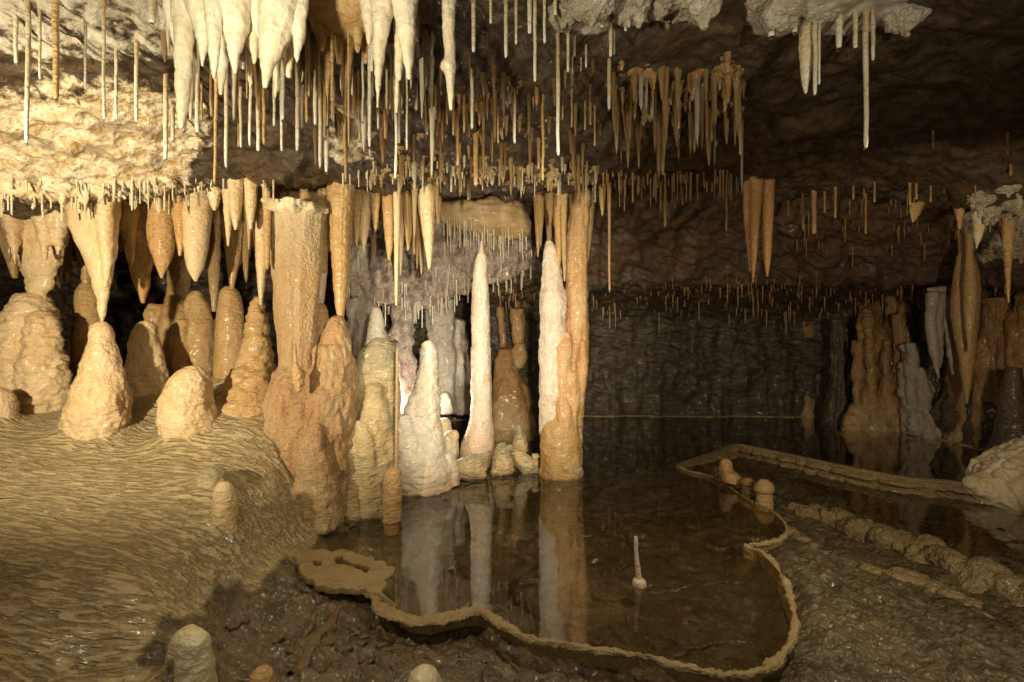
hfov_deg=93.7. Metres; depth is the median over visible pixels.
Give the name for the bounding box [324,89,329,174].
straw stalactite
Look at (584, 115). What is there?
straw stalactite
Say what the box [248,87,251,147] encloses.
straw stalactite
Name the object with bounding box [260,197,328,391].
broken dripstone
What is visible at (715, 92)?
stalactite
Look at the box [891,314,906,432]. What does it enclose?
flowstone cascade
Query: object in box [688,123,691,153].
straw stalactite
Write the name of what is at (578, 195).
straw stalactite
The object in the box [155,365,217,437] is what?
stalagmite
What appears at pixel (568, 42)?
straw stalactite
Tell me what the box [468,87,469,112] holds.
straw stalactite
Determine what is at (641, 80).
straw stalactite
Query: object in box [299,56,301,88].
stalactite
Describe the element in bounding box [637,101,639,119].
straw stalactite
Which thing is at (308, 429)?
flowstone mound
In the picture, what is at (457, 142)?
straw stalactite
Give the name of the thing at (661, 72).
stalactite
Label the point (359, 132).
straw stalactite
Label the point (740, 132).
straw stalactite
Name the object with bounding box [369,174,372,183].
straw stalactite
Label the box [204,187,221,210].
stalactite
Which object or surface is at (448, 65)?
stalactite
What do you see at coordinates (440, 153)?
straw stalactite
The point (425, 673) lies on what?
stalagmite
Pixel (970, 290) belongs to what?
stalactite
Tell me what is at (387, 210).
stalactite
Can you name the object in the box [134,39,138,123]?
straw stalactite
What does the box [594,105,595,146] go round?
straw stalactite
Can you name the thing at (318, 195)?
drapery
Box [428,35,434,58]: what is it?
stalactite
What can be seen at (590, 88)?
stalactite
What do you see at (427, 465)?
stalagmite
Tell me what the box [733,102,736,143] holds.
straw stalactite
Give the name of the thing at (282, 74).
straw stalactite
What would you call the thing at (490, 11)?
straw stalactite
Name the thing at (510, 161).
stalactite
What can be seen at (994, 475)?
flowstone mound
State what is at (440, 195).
stalactite
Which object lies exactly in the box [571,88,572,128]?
straw stalactite
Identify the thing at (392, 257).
stalactite
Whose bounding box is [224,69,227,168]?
straw stalactite
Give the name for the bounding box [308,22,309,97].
straw stalactite
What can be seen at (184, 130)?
straw stalactite
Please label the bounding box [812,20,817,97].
straw stalactite
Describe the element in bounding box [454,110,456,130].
stalactite
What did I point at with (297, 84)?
straw stalactite
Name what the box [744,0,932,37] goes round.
roof crust
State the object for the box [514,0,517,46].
straw stalactite
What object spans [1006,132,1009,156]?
straw stalactite
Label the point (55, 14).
straw stalactite
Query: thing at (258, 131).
straw stalactite
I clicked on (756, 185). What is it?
stalactite
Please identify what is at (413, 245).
stalactite
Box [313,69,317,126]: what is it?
straw stalactite
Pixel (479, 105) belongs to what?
roof crust
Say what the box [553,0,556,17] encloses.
straw stalactite
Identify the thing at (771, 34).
straw stalactite
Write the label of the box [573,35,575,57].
straw stalactite
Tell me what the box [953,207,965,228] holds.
stalactite
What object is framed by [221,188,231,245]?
stalactite
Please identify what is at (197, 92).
straw stalactite
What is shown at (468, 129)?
straw stalactite
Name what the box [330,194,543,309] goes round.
hanging boulder
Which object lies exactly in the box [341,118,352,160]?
stalactite
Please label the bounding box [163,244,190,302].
stalactite
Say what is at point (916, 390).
flowstone cascade
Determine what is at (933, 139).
straw stalactite
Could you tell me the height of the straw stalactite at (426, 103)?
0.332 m
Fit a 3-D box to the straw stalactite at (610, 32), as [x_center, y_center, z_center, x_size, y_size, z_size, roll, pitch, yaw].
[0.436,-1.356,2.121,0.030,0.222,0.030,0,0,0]
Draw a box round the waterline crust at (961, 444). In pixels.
[451,414,985,450]
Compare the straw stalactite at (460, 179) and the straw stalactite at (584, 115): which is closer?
the straw stalactite at (584, 115)
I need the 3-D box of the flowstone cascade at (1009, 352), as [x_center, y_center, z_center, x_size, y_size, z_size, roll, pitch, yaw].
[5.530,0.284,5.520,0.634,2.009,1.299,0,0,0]
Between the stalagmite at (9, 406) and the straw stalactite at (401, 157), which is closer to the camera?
the stalagmite at (9, 406)
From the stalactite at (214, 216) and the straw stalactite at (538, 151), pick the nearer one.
the straw stalactite at (538, 151)
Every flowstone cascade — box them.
[345,296,416,413]
[424,299,470,415]
[688,319,699,372]
[801,321,816,428]
[819,309,857,418]
[820,319,852,425]
[836,301,901,444]
[882,296,913,376]
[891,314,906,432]
[897,342,941,444]
[944,290,1023,446]
[981,297,1010,400]
[986,367,1023,449]
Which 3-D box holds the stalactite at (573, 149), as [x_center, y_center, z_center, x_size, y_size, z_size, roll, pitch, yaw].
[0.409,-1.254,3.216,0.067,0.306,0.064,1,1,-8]
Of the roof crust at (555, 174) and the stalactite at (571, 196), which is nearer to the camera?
the roof crust at (555, 174)
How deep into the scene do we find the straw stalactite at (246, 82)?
2.12 m
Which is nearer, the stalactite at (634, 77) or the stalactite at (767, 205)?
the stalactite at (634, 77)
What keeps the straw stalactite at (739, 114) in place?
hanging from the cave ceiling
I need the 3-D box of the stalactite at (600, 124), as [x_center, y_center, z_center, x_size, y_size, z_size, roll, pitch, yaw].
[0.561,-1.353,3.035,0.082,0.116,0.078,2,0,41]
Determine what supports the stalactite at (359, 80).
hanging from the cave ceiling
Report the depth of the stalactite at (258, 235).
3.36 m
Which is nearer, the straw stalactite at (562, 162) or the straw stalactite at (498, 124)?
the straw stalactite at (498, 124)
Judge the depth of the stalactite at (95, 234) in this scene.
2.92 m
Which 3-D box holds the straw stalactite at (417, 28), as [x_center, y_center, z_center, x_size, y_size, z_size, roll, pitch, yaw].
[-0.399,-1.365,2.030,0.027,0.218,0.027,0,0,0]
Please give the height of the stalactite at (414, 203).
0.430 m
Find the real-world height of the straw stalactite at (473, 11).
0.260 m
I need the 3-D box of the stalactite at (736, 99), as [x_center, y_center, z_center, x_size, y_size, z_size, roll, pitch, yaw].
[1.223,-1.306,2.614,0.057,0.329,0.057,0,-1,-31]
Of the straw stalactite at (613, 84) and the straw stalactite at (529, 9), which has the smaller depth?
the straw stalactite at (529, 9)
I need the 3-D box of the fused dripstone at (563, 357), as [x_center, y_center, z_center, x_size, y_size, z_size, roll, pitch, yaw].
[0.508,-0.152,4.361,0.558,2.825,0.412,0,0,-21]
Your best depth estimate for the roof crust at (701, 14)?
2.01 m
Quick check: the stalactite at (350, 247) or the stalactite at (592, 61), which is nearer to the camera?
the stalactite at (592, 61)
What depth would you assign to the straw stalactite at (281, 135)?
2.34 m
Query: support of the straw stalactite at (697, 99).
hanging from the cave ceiling
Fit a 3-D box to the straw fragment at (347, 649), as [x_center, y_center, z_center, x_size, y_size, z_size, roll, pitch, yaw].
[-0.673,1.256,1.951,0.022,0.022,0.051,0,-4,40]
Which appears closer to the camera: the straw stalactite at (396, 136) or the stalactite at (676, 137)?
the straw stalactite at (396, 136)
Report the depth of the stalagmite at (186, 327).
3.84 m
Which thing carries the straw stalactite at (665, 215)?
hanging from the cave ceiling
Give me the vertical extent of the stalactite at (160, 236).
1.142 m
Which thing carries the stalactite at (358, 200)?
hanging from the cave ceiling
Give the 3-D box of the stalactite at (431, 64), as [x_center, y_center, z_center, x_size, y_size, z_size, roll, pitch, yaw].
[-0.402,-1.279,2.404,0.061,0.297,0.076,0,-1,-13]
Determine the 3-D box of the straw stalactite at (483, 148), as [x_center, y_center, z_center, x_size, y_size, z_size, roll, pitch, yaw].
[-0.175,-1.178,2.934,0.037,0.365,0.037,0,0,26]
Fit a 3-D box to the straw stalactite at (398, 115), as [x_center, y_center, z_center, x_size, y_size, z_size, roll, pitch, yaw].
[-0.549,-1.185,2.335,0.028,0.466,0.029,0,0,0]
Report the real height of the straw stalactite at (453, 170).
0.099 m
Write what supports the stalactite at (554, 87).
hanging from the cave ceiling
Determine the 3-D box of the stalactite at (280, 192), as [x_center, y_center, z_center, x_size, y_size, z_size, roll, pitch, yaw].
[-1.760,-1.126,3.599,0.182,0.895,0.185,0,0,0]
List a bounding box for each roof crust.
[0,176,271,209]
[369,150,595,193]
[393,57,538,170]
[547,0,722,32]
[605,51,748,140]
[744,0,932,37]
[956,184,1023,263]
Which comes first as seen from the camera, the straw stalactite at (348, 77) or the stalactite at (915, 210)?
the straw stalactite at (348, 77)
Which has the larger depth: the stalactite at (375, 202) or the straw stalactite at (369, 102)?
the stalactite at (375, 202)
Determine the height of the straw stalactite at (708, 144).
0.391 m
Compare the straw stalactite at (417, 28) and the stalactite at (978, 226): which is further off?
the stalactite at (978, 226)
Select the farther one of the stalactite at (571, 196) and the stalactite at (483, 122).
the stalactite at (571, 196)
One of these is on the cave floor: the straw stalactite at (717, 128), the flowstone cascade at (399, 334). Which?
the flowstone cascade at (399, 334)
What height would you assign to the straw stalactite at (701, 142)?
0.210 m
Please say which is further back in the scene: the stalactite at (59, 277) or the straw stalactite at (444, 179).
the stalactite at (59, 277)
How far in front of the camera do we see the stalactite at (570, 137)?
3.11 m
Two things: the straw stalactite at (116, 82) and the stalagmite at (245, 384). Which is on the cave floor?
the stalagmite at (245, 384)
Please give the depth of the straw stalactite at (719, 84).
2.65 m
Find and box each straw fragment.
[321,640,333,645]
[340,645,352,652]
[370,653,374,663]
[376,642,386,648]
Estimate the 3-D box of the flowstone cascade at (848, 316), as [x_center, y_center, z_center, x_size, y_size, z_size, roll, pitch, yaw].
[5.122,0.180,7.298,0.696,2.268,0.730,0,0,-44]
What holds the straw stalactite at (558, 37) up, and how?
hanging from the cave ceiling
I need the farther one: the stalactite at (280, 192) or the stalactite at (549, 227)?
the stalactite at (549, 227)
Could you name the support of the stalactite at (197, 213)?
hanging from the cave ceiling
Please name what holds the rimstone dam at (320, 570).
on the cave floor
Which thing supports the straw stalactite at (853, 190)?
hanging from the cave ceiling
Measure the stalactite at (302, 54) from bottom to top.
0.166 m
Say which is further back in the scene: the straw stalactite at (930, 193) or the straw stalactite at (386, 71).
the straw stalactite at (930, 193)
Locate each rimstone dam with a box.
[293,464,800,681]
[672,443,1006,510]
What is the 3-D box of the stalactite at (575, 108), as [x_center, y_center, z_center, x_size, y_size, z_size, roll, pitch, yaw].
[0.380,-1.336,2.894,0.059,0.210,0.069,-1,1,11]
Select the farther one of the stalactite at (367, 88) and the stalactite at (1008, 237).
the stalactite at (1008, 237)
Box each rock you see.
[441,418,451,434]
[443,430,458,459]
[455,450,489,481]
[490,442,514,476]
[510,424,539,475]
[574,465,582,476]
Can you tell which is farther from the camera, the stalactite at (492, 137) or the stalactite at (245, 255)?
the stalactite at (245, 255)
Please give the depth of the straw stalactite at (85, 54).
1.82 m
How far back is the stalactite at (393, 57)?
2.24 m
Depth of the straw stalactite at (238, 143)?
2.62 m
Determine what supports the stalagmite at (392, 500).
on the cave floor
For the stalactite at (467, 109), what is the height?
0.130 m
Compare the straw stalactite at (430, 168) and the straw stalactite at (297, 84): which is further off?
the straw stalactite at (430, 168)
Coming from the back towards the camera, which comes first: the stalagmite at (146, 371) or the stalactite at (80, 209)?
the stalagmite at (146, 371)
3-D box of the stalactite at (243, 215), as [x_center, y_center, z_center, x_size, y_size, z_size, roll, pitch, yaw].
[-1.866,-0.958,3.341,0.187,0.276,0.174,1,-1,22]
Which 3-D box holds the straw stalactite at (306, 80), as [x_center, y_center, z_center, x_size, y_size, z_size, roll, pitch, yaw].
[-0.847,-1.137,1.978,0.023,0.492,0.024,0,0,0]
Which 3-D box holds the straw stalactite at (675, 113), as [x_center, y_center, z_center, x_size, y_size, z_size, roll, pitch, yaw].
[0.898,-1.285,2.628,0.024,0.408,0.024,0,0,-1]
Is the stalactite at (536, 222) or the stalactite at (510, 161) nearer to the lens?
the stalactite at (510, 161)
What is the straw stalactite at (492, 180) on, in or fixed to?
hanging from the cave ceiling
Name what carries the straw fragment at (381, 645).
on the cave floor
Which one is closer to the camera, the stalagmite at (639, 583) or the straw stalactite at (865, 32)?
the straw stalactite at (865, 32)
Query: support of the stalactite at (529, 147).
hanging from the cave ceiling
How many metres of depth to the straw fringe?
4.33 m
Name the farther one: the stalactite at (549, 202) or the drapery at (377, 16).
the stalactite at (549, 202)
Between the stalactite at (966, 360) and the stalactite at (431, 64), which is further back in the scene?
the stalactite at (966, 360)
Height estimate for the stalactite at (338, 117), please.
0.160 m
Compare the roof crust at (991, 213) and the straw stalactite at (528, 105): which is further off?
the roof crust at (991, 213)
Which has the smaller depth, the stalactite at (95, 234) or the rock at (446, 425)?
the stalactite at (95, 234)
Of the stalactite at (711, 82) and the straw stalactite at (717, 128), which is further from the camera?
the straw stalactite at (717, 128)
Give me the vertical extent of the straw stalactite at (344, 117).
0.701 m
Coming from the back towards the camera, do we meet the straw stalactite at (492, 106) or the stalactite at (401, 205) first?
the stalactite at (401, 205)
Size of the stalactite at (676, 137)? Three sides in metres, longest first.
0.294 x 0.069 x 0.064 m
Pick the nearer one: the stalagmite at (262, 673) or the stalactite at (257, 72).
the stalagmite at (262, 673)
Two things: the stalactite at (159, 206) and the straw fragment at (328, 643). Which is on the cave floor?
the straw fragment at (328, 643)
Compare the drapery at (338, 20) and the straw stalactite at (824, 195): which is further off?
the straw stalactite at (824, 195)
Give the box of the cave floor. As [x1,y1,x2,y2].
[0,368,1023,681]
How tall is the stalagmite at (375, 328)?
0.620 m
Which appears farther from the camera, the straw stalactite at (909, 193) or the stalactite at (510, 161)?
the straw stalactite at (909, 193)
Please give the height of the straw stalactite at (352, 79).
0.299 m
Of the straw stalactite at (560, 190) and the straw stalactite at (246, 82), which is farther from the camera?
the straw stalactite at (560, 190)
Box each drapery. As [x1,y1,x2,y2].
[162,0,308,128]
[287,184,329,272]
[307,0,367,98]
[359,0,418,112]
[924,286,954,378]
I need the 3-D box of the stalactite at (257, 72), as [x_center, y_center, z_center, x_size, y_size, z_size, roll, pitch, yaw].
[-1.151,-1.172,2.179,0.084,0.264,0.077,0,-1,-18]
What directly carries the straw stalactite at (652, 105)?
hanging from the cave ceiling
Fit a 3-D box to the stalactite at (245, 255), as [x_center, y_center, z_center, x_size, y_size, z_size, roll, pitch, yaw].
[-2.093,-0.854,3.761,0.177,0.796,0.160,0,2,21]
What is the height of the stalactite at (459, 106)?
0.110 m
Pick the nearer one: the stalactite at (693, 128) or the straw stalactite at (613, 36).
the straw stalactite at (613, 36)
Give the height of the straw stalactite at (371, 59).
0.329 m
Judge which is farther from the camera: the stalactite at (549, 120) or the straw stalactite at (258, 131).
the stalactite at (549, 120)
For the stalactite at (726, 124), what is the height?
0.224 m
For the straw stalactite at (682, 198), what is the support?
hanging from the cave ceiling
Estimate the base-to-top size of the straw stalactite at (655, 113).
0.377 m
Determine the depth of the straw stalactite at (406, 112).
2.10 m
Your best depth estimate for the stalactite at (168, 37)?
1.92 m
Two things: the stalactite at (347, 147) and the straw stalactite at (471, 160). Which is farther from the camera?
the straw stalactite at (471, 160)
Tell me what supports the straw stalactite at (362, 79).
hanging from the cave ceiling
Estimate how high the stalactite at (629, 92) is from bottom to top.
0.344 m
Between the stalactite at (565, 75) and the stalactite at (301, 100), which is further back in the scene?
the stalactite at (565, 75)
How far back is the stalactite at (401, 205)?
3.79 m
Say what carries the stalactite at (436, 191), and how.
hanging from the cave ceiling
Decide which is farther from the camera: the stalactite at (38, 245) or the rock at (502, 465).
the rock at (502, 465)
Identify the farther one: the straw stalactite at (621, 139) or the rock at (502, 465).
the rock at (502, 465)
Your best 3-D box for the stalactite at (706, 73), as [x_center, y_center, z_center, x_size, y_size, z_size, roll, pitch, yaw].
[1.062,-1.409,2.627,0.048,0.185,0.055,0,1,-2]
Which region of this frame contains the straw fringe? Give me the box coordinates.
[0,159,1012,332]
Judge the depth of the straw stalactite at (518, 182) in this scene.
3.69 m
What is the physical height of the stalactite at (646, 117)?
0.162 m
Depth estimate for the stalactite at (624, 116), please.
2.99 m
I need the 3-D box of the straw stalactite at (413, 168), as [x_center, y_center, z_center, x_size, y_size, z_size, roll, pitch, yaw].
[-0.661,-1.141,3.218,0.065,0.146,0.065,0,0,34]
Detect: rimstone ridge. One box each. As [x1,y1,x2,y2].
[778,526,829,561]
[786,502,1023,606]
[859,563,995,618]
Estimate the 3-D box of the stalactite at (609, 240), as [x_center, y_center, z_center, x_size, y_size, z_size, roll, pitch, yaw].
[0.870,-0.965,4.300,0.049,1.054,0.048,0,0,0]
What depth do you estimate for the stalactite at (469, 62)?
2.42 m
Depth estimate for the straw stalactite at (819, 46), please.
2.10 m
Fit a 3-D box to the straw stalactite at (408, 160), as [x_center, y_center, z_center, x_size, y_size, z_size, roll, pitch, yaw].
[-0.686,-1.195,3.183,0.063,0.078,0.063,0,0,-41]
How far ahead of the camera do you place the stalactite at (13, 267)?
3.58 m
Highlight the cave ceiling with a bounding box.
[0,0,1023,481]
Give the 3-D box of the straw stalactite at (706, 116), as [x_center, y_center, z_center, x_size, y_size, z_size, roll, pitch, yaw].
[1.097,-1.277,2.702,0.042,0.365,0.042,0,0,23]
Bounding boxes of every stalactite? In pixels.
[0,209,69,294]
[0,227,12,261]
[0,232,18,278]
[12,13,18,65]
[24,0,30,145]
[38,9,41,80]
[51,0,59,102]
[56,266,61,288]
[63,199,120,321]
[63,231,71,284]
[74,242,90,283]
[77,203,83,212]
[83,20,86,91]
[101,0,105,120]
[114,49,117,120]
[118,227,123,251]
[119,199,153,303]
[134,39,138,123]
[146,200,175,277]
[148,0,156,26]
[153,195,162,212]
[160,34,167,61]
[163,73,168,161]
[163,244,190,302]
[166,27,170,54]
[170,106,174,142]
[170,193,182,255]
[182,188,212,281]
[183,119,186,133]
[189,60,194,120]
[194,45,199,134]
[196,41,200,70]
[200,84,202,120]
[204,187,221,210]
[207,208,220,311]
[209,69,212,117]
[212,206,218,223]
[213,74,217,184]
[219,198,243,288]
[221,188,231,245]
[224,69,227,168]
[227,177,243,229]
[230,60,241,120]
[237,123,239,147]
[238,86,242,149]
[241,62,244,71]
[241,193,245,222]
[242,218,248,281]
[243,178,258,228]
[244,198,250,248]
[245,53,247,99]
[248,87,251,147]
[249,229,252,258]
[252,188,272,304]
[253,58,261,110]
[256,102,260,153]
[262,86,265,145]
[262,187,270,268]
[272,76,275,127]
[274,187,286,198]
[278,67,280,91]
[280,58,284,121]
[280,76,282,152]
[295,58,299,153]
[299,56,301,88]
[299,101,304,126]
[300,44,304,72]
[300,85,303,127]
[305,20,307,124]
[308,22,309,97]
[310,88,317,132]
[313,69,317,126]
[313,127,316,164]
[315,35,317,65]
[318,46,321,168]
[319,257,327,303]
[322,54,326,140]
[322,97,323,157]
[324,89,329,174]
[325,181,355,317]
[326,95,327,127]
[330,34,333,121]
[332,59,334,123]
[334,111,342,137]
[340,59,343,96]
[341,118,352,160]
[343,48,346,183]
[347,32,349,146]
[347,194,354,297]
[351,58,353,96]
[351,73,357,115]
[353,186,363,245]
[357,69,361,122]
[358,109,360,141]
[360,100,367,150]
[360,187,371,251]
[361,48,363,123]
[365,71,373,110]
[367,45,371,148]
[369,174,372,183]
[370,41,372,73]
[370,192,380,230]
[371,219,375,266]
[377,108,378,130]
[379,114,385,162]
[380,197,382,222]
[381,193,393,259]
[383,95,388,131]
[383,109,386,140]
[385,69,387,109]
[385,79,389,114]
[390,43,391,109]
[391,75,393,120]
[391,242,393,266]
[392,42,393,77]
[393,17,397,179]
[393,189,400,304]
[397,81,400,144]
[399,155,403,189]
[399,215,404,275]
[400,66,404,115]
[400,192,403,227]
[401,96,403,115]
[403,192,412,250]
[404,190,411,243]
[405,70,407,150]
[406,155,410,166]
[411,161,414,179]
[411,186,418,236]
[412,231,415,254]
[413,132,415,160]
[413,162,416,191]
[414,79,417,112]
[415,204,419,268]
[416,1,419,43]
[417,182,434,268]
[419,57,424,118]
[419,223,423,274]
[421,161,423,186]
[422,157,424,168]
[423,28,427,89]
[424,78,428,135]
[424,174,427,185]
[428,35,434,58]
[428,55,434,113]
[429,107,436,175]
[429,137,431,182]
[431,31,432,56]
[433,180,439,224]
[434,84,436,111]
[435,193,441,223]
[436,76,439,133]
[438,63,441,88]
[438,127,441,193]
[440,0,456,110]
[440,104,442,124]
[440,113,444,143]
[443,175,446,184]
[445,89,448,125]
[451,166,455,176]
[452,96,454,136]
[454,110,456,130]
[456,109,459,167]
[457,99,461,113]
[459,168,461,194]
[463,95,465,133]
[463,155,465,167]
[466,106,468,124]
[467,124,469,137]
[467,144,469,158]
[468,57,470,77]
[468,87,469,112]
[468,175,470,199]
[470,68,473,130]
[470,156,472,176]
[471,0,475,54]
[473,131,478,188]
[478,155,481,173]
[480,72,485,95]
[481,109,485,131]
[481,120,484,175]
[482,95,484,117]
[486,82,488,118]
[489,0,491,25]
[490,173,494,185]
[491,64,495,97]
[491,98,492,115]
[491,132,493,157]
[493,89,496,139]
[497,105,498,144]
[499,141,503,178]
[500,71,505,115]
[503,140,507,178]
[504,0,507,59]
[505,115,508,136]
[508,157,513,182]
[510,176,512,193]
[513,88,515,144]
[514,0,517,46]
[516,97,518,111]
[516,174,520,189]
[527,0,531,36]
[527,93,530,132]
[527,132,531,172]
[530,127,533,140]
[533,0,536,83]
[533,193,544,256]
[537,137,540,170]
[537,192,543,245]
[541,94,544,181]
[543,0,545,45]
[545,203,552,240]
[546,116,551,133]
[546,192,553,223]
[552,77,555,104]
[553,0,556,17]
[553,193,561,267]
[555,33,560,157]
[559,176,561,203]
[560,157,563,171]
[560,192,567,280]
[562,89,563,120]
[564,68,566,89]
[566,28,569,73]
[568,191,574,219]
[569,68,573,85]
[569,130,571,153]
[571,55,572,75]
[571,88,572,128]
[571,134,576,175]
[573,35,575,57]
[573,103,577,136]
[573,160,575,179]
[576,155,580,193]
[576,176,579,200]
[581,143,584,174]
[582,173,584,199]
[584,101,585,130]
[584,166,588,201]
[585,44,586,68]
[588,190,594,259]
[589,84,591,102]
[589,102,591,125]
[590,59,595,73]
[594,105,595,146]
[594,166,597,184]
[598,122,603,135]
[598,183,605,215]
[600,20,603,29]
[607,57,610,111]
[607,182,611,291]
[609,14,612,58]
[611,71,615,128]
[612,23,615,56]
[614,121,617,153]
[615,91,619,140]
[620,119,621,161]
[622,109,625,138]
[625,99,629,164]
[626,84,632,138]
[632,67,637,101]
[632,118,635,135]
[635,87,637,104]
[636,115,640,167]
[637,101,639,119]
[638,73,643,108]
[643,104,647,122]
[645,79,647,110]
[648,100,650,121]
[650,87,653,118]
[653,90,657,148]
[656,110,661,177]
[658,66,665,99]
[660,125,662,174]
[661,100,665,155]
[661,145,665,174]
[662,88,664,110]
[663,180,667,228]
[664,67,668,128]
[664,98,668,143]
[673,113,677,146]
[674,68,681,121]
[675,81,676,133]
[678,111,681,137]
[678,137,679,160]
[681,186,683,205]
[687,72,690,91]
[687,104,690,131]
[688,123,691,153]
[691,109,695,152]
[694,77,701,142]
[699,88,704,139]
[699,120,703,147]
[703,69,708,99]
[704,116,706,152]
[705,86,708,142]
[706,102,711,164]
[710,75,714,121]
[712,75,716,123]
[714,122,715,164]
[716,121,718,146]
[718,79,721,90]
[723,111,728,144]
[725,175,727,232]
[733,80,739,128]
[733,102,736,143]
[738,78,741,121]
[739,98,741,156]
[741,120,743,189]
[742,180,750,270]
[748,176,762,281]
[760,179,774,276]
[768,30,774,40]
[792,23,796,35]
[798,21,812,93]
[801,193,803,229]
[810,190,816,236]
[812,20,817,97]
[818,24,820,85]
[823,191,825,213]
[834,186,836,219]
[835,13,842,51]
[852,11,857,50]
[852,185,854,200]
[862,8,869,150]
[864,193,866,234]
[870,10,875,62]
[873,180,875,202]
[908,183,911,205]
[909,201,924,221]
[914,183,917,200]
[929,186,931,202]
[932,130,934,149]
[950,229,982,403]
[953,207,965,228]
[963,222,978,351]
[970,207,985,247]
[1001,215,1016,302]
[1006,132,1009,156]
[1009,164,1012,176]
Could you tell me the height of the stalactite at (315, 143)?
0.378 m
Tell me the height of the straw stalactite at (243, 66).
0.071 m
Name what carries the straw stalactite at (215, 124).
hanging from the cave ceiling
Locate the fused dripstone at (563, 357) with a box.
[538,187,591,481]
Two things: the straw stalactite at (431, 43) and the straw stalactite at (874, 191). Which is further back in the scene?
the straw stalactite at (874, 191)
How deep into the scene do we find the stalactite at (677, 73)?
2.61 m
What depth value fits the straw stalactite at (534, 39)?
1.97 m
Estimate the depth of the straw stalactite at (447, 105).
2.60 m
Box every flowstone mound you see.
[261,315,358,534]
[492,306,538,442]
[961,435,1023,514]
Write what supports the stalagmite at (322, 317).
on the cave floor
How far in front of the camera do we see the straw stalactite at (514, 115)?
2.65 m
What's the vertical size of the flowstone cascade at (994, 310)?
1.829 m
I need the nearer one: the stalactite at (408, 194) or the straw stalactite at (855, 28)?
the straw stalactite at (855, 28)
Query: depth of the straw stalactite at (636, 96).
2.69 m
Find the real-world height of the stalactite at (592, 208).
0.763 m
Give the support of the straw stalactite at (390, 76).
hanging from the cave ceiling
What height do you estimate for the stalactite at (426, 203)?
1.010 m
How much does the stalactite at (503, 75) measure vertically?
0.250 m
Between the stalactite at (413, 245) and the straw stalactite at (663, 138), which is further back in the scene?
the stalactite at (413, 245)
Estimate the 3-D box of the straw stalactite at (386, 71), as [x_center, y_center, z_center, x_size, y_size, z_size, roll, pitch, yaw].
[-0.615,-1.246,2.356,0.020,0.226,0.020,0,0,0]
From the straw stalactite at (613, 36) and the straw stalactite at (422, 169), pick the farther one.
the straw stalactite at (422, 169)
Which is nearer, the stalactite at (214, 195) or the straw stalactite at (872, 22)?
the straw stalactite at (872, 22)
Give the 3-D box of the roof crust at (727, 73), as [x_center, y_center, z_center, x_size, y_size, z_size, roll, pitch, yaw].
[0.971,-1.392,2.785,0.916,0.300,0.714,0,0,0]
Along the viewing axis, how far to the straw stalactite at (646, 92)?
2.64 m
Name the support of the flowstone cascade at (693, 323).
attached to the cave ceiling
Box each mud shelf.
[225,615,249,631]
[255,611,317,644]
[287,604,342,674]
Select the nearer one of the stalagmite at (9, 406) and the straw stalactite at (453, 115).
the straw stalactite at (453, 115)
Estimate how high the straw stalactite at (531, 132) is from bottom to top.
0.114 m
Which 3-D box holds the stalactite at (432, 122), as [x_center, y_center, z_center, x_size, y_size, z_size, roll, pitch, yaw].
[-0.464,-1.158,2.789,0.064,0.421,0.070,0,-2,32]
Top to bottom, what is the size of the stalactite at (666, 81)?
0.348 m
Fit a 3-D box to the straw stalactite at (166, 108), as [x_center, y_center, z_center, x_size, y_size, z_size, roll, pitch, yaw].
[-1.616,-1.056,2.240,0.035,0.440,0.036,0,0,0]
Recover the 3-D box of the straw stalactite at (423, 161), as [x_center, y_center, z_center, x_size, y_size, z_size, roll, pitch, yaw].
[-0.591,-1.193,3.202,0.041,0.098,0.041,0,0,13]
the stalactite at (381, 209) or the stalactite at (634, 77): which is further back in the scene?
the stalactite at (381, 209)
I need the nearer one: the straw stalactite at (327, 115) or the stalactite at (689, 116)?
the straw stalactite at (327, 115)
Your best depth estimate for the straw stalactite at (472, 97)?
2.48 m
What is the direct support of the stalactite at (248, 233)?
hanging from the cave ceiling
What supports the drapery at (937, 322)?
hanging from the cave ceiling
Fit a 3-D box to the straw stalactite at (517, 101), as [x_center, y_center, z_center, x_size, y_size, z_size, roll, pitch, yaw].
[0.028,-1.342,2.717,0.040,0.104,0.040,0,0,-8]
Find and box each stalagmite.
[0,292,73,413]
[0,387,19,418]
[57,321,132,439]
[70,283,99,382]
[124,321,168,398]
[143,290,215,374]
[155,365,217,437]
[165,624,217,681]
[196,466,227,488]
[211,481,237,532]
[212,286,243,378]
[217,296,275,418]
[249,665,275,681]
[314,303,328,345]
[344,337,401,523]
[365,307,385,344]
[382,349,402,535]
[398,340,459,497]
[408,664,442,681]
[460,241,493,467]
[632,536,646,594]
[719,458,741,484]
[740,477,754,499]
[753,479,774,509]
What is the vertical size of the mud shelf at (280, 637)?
0.133 m
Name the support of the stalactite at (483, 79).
hanging from the cave ceiling
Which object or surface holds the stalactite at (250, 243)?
hanging from the cave ceiling
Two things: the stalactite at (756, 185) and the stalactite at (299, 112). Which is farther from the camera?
the stalactite at (756, 185)
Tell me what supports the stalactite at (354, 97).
hanging from the cave ceiling
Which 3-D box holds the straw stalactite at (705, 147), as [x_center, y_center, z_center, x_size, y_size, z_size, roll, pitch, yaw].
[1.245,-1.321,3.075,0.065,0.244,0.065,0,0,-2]
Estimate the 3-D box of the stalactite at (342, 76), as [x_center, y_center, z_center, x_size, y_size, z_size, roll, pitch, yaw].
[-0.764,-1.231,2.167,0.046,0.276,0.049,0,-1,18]
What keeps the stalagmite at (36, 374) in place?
on the cave floor
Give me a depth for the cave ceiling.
3.35 m
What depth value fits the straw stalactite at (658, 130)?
2.96 m
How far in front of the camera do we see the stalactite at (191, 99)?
2.12 m
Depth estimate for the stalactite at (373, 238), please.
4.37 m
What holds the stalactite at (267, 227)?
hanging from the cave ceiling

